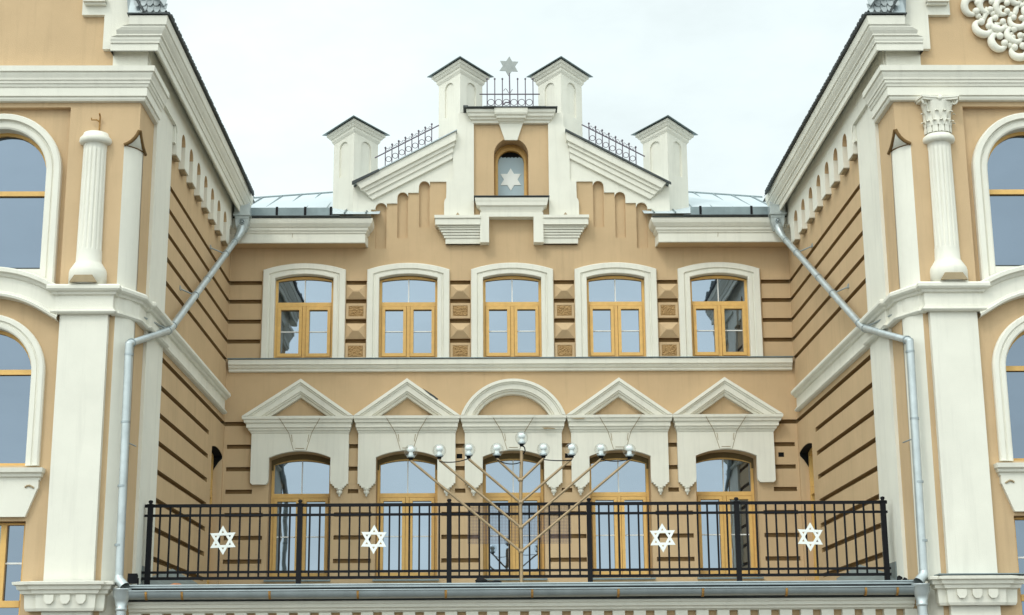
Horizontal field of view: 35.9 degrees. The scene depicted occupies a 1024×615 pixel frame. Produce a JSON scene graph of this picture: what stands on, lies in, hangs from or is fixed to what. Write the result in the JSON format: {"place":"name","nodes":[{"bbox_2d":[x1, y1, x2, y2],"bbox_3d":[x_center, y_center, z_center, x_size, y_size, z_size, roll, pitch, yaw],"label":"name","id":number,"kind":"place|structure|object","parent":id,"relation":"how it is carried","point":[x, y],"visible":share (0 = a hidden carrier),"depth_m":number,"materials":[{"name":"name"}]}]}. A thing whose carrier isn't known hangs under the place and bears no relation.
{"place":"outdoors","nodes":[
{"label":"outdoors","id":0,"kind":"place"},
{"bbox_2d":[475,577,501,582],"bbox_3d":[-0.321,3.723,21.514,0.365,0.104,0.147,0,-14,-1],"label":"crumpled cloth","id":1,"kind":"object","parent":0,"point":[480,580],"visible":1,"depth_m":21.46,"materials":[{"name":"black fabric"}]},
{"bbox_2d":[219,56,804,583],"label":"synagogue building","id":2,"kind":"structure","parent":0,"point":[481,278],"depth_m":30.67,"materials":[{"name":"beige paint"}]},
{"bbox_2d":[264,454,329,581],"bbox_3d":[-4.029,3.980,30.049,1.240,2.450,0.510,0,-14,-1],"label":"door","id":3,"kind":"structure","parent":2,"relation":"in","point":[306,477],"depth_m":30.26,"materials":[{"name":"brown wood"}]},
{"bbox_2d":[261,263,345,357],"bbox_3d":[-4.055,0.092,30.847,1.610,1.923,0.245,0,-14,-1],"label":"window","id":4,"kind":"structure","parent":2,"relation":"in","point":[303,317],"depth_m":30.87,"materials":[{"name":"brown wood"}]},
{"bbox_2d":[372,454,438,580],"bbox_3d":[-1.999,3.974,30.084,1.240,2.450,0.510,0,-14,-1],"label":"door","id":5,"kind":"structure","parent":2,"relation":"in","point":[398,480],"depth_m":30.28,"materials":[{"name":"brown wood"}]},
{"bbox_2d":[375,123,438,165],"bbox_3d":[-2.110,-3.210,31.739,1.291,1.050,0.044,0,-14,-1],"label":"roof railing","id":6,"kind":"object","parent":2,"relation":"on","point":[399,141],"visible":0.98,"depth_m":31.75,"materials":[{"name":"black metal"}]},
{"bbox_2d":[366,263,449,357],"bbox_3d":[-2.025,0.086,30.881,1.610,1.923,0.245,0,-14,-1],"label":"window","id":7,"kind":"structure","parent":2,"relation":"in","point":[425,302],"depth_m":30.90,"materials":[{"name":"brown wood"}]},
{"bbox_2d":[479,56,539,105],"bbox_3d":[-0.050,-4.516,32.092,1.220,1.240,0.044,0,-14,-1],"label":"roof railing","id":8,"kind":"object","parent":2,"relation":"on","point":[508,65],"visible":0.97,"depth_m":32.07,"materials":[{"name":"black metal"}]},
{"bbox_2d":[494,145,527,194],"bbox_3d":[-0.022,-2.669,31.944,0.690,1.300,0.110,0,-14,-1],"label":"attic window","id":9,"kind":"structure","parent":2,"relation":"in","point":[510,161],"depth_m":31.96,"materials":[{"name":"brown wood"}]},
{"bbox_2d":[471,263,553,356],"bbox_3d":[0.005,0.079,30.916,1.610,1.923,0.245,0,-14,-1],"label":"window","id":10,"kind":"structure","parent":2,"relation":"in","point":[498,303],"depth_m":30.93,"materials":[{"name":"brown wood"}]},
{"bbox_2d":[483,453,546,579],"bbox_3d":[0.031,3.967,30.118,1.240,2.450,0.510,0,-14,-1],"label":"door","id":11,"kind":"structure","parent":2,"relation":"in","point":[491,490],"depth_m":30.33,"materials":[{"name":"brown wood"}]},
{"bbox_2d":[126,561,917,614],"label":"balcony","id":12,"kind":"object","parent":2,"relation":"attached to","point":[774,605],"visible":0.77,"depth_m":21.44,"materials":[{"name":"beige paint"}]},
{"bbox_2d":[113,588,131,614],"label":"downspout","id":13,"kind":"object","parent":12,"relation":"attached to","point":[121,597],"visible":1,"depth_m":21.09,"materials":[{"name":"silver metal"}]},
{"bbox_2d":[127,573,138,584],"bbox_3d":[-5.176,3.728,21.601,0.150,0.182,0.105,0,-14,-1],"label":"floodlight","id":14,"kind":"object","parent":12,"relation":"on","point":[132,578],"visible":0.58,"depth_m":21.56,"materials":[{"name":"black paint"}]},
{"bbox_2d":[141,496,891,584],"bbox_3d":[0.083,3.410,22.848,10.780,1.312,0.120,0,-14,-1],"label":"balcony railing","id":15,"kind":"object","parent":12,"relation":"on","point":[449,576],"visible":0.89,"depth_m":22.85,"materials":[{"name":"black metal"}]},
{"bbox_2d":[407,433,634,581],"bbox_3d":[0.125,2.876,22.606,3.342,2.236,0.192,0,-14,-1],"label":"menorah","id":16,"kind":"object","parent":12,"relation":"on","point":[543,454],"visible":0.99,"depth_m":22.69,"materials":[{"name":"brown metal"}]},
{"bbox_2d":[128,586,914,599],"bbox_3d":[0.150,3.846,21.294,10.880,0.126,0.157,0,-14,-1],"label":"eaves gutter","id":17,"kind":"object","parent":12,"relation":"attached to","point":[467,593],"visible":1,"depth_m":21.24,"materials":[{"name":"metal"}]},
{"bbox_2d":[897,576,908,579],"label":"leaf litter","id":18,"kind":"object","parent":12,"relation":"on","point":[900,578],"visible":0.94,"depth_m":21.66,"materials":[{"name":"black plant"}]},
{"bbox_2d":[911,583,929,614],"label":"downspout","id":19,"kind":"object","parent":12,"relation":"attached to","point":[921,592],"visible":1,"depth_m":21.27,"materials":[{"name":"silver metal"}]},
{"bbox_2d":[582,122,644,164],"bbox_3d":[2.039,-3.231,31.811,1.271,1.053,0.044,0,-14,-1],"label":"roof railing","id":20,"kind":"object","parent":2,"relation":"on","point":[612,139],"visible":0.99,"depth_m":31.83,"materials":[{"name":"black metal"}]},
{"bbox_2d":[574,262,658,356],"bbox_3d":[2.034,0.073,30.950,1.610,1.923,0.245,0,-14,-1],"label":"window","id":21,"kind":"structure","parent":2,"relation":"in","point":[621,311],"depth_m":30.97,"materials":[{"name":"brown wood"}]},
{"bbox_2d":[589,453,655,579],"bbox_3d":[2.060,3.961,30.153,1.240,2.450,0.510,0,-14,-1],"label":"door","id":22,"kind":"structure","parent":2,"relation":"in","point":[630,483],"depth_m":30.35,"materials":[{"name":"brown wood"}]},
{"bbox_2d":[677,262,762,355],"bbox_3d":[4.064,0.066,30.985,1.610,1.923,0.245,0,-14,-1],"label":"window","id":23,"kind":"structure","parent":2,"relation":"in","point":[719,315],"depth_m":31.00,"materials":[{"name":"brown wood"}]},
{"bbox_2d":[696,452,763,578],"bbox_3d":[4.090,3.954,30.187,1.240,2.450,0.510,0,-14,-1],"label":"door","id":24,"kind":"structure","parent":2,"relation":"in","point":[720,476],"depth_m":30.39,"materials":[{"name":"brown wood"}]},
{"bbox_2d":[166,0,873,197],"label":"sky","id":25,"kind":"structure","parent":0,"point":[744,76],"materials":[{"name":"white"}]},
{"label":"ground","id":26,"kind":"structure","parent":0,"visible":0},
{"bbox_2d":[0,0,254,614],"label":"building wing","id":27,"kind":"structure","parent":26,"relation":"on","point":[125,186],"depth_m":22.87,"materials":[{"name":"white paint"}]},
{"bbox_2d":[0,523,25,614],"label":"window","id":28,"kind":"structure","parent":27,"relation":"in","point":[12,535],"depth_m":21.56,"materials":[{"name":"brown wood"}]},
{"bbox_2d":[0,315,45,465],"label":"window","id":29,"kind":"structure","parent":27,"relation":"in","point":[22,360],"depth_m":22.03,"materials":[{"name":"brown wood"}]},
{"bbox_2d":[0,114,62,282],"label":"window","id":30,"kind":"structure","parent":27,"relation":"in","point":[31,168],"depth_m":22.83,"materials":[{"name":"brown wood"}]},
{"bbox_2d":[114,203,251,587],"bbox_3d":[-5.303,0.911,25.959,0.436,7.889,8.150,-1,-14,1],"label":"drainpipe","id":31,"kind":"object","parent":27,"relation":"attached to","point":[243,216],"visible":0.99,"depth_m":21.86,"materials":[{"name":"metal"}]},
{"bbox_2d":[207,446,221,583],"bbox_3d":[-5.621,3.989,29.100,0.284,2.835,1.190,0,-14,-1],"label":"balcony door","id":32,"kind":"structure","parent":27,"relation":"in","point":[217,455],"depth_m":29.87,"materials":[{"name":"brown wood"}]},
{"bbox_2d":[763,0,1023,614],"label":"building wing","id":33,"kind":"structure","parent":26,"relation":"on","point":[895,186],"depth_m":23.11,"materials":[{"name":"white paint"}]},
{"bbox_2d":[800,443,818,580],"bbox_3d":[5.654,3.953,29.291,0.284,2.835,1.190,0,-14,-1],"label":"balcony door","id":34,"kind":"structure","parent":33,"relation":"in","point":[804,453],"depth_m":29.92,"materials":[{"name":"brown wood"}]},
{"bbox_2d":[768,202,927,582],"bbox_3d":[5.423,0.877,26.141,0.436,7.889,8.150,0,-14,-3],"label":"drainpipe","id":35,"kind":"object","parent":33,"relation":"attached to","point":[776,215],"visible":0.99,"depth_m":22.07,"materials":[{"name":"metal"}]},
{"bbox_2d":[971,113,1023,280],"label":"window","id":36,"kind":"structure","parent":33,"relation":"in","point":[997,164],"depth_m":23.06,"materials":[{"name":"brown wood"}]},
{"bbox_2d":[992,315,1023,460],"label":"window","id":37,"kind":"structure","parent":33,"relation":"in","point":[1008,352],"depth_m":22.23,"materials":[{"name":"blue glass"}]},
{"bbox_2d":[1014,517,1023,614],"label":"window","id":38,"kind":"structure","parent":33,"relation":"in","point":[1018,521],"depth_m":21.84,"materials":[{"name":"blue glass"}]}
]}

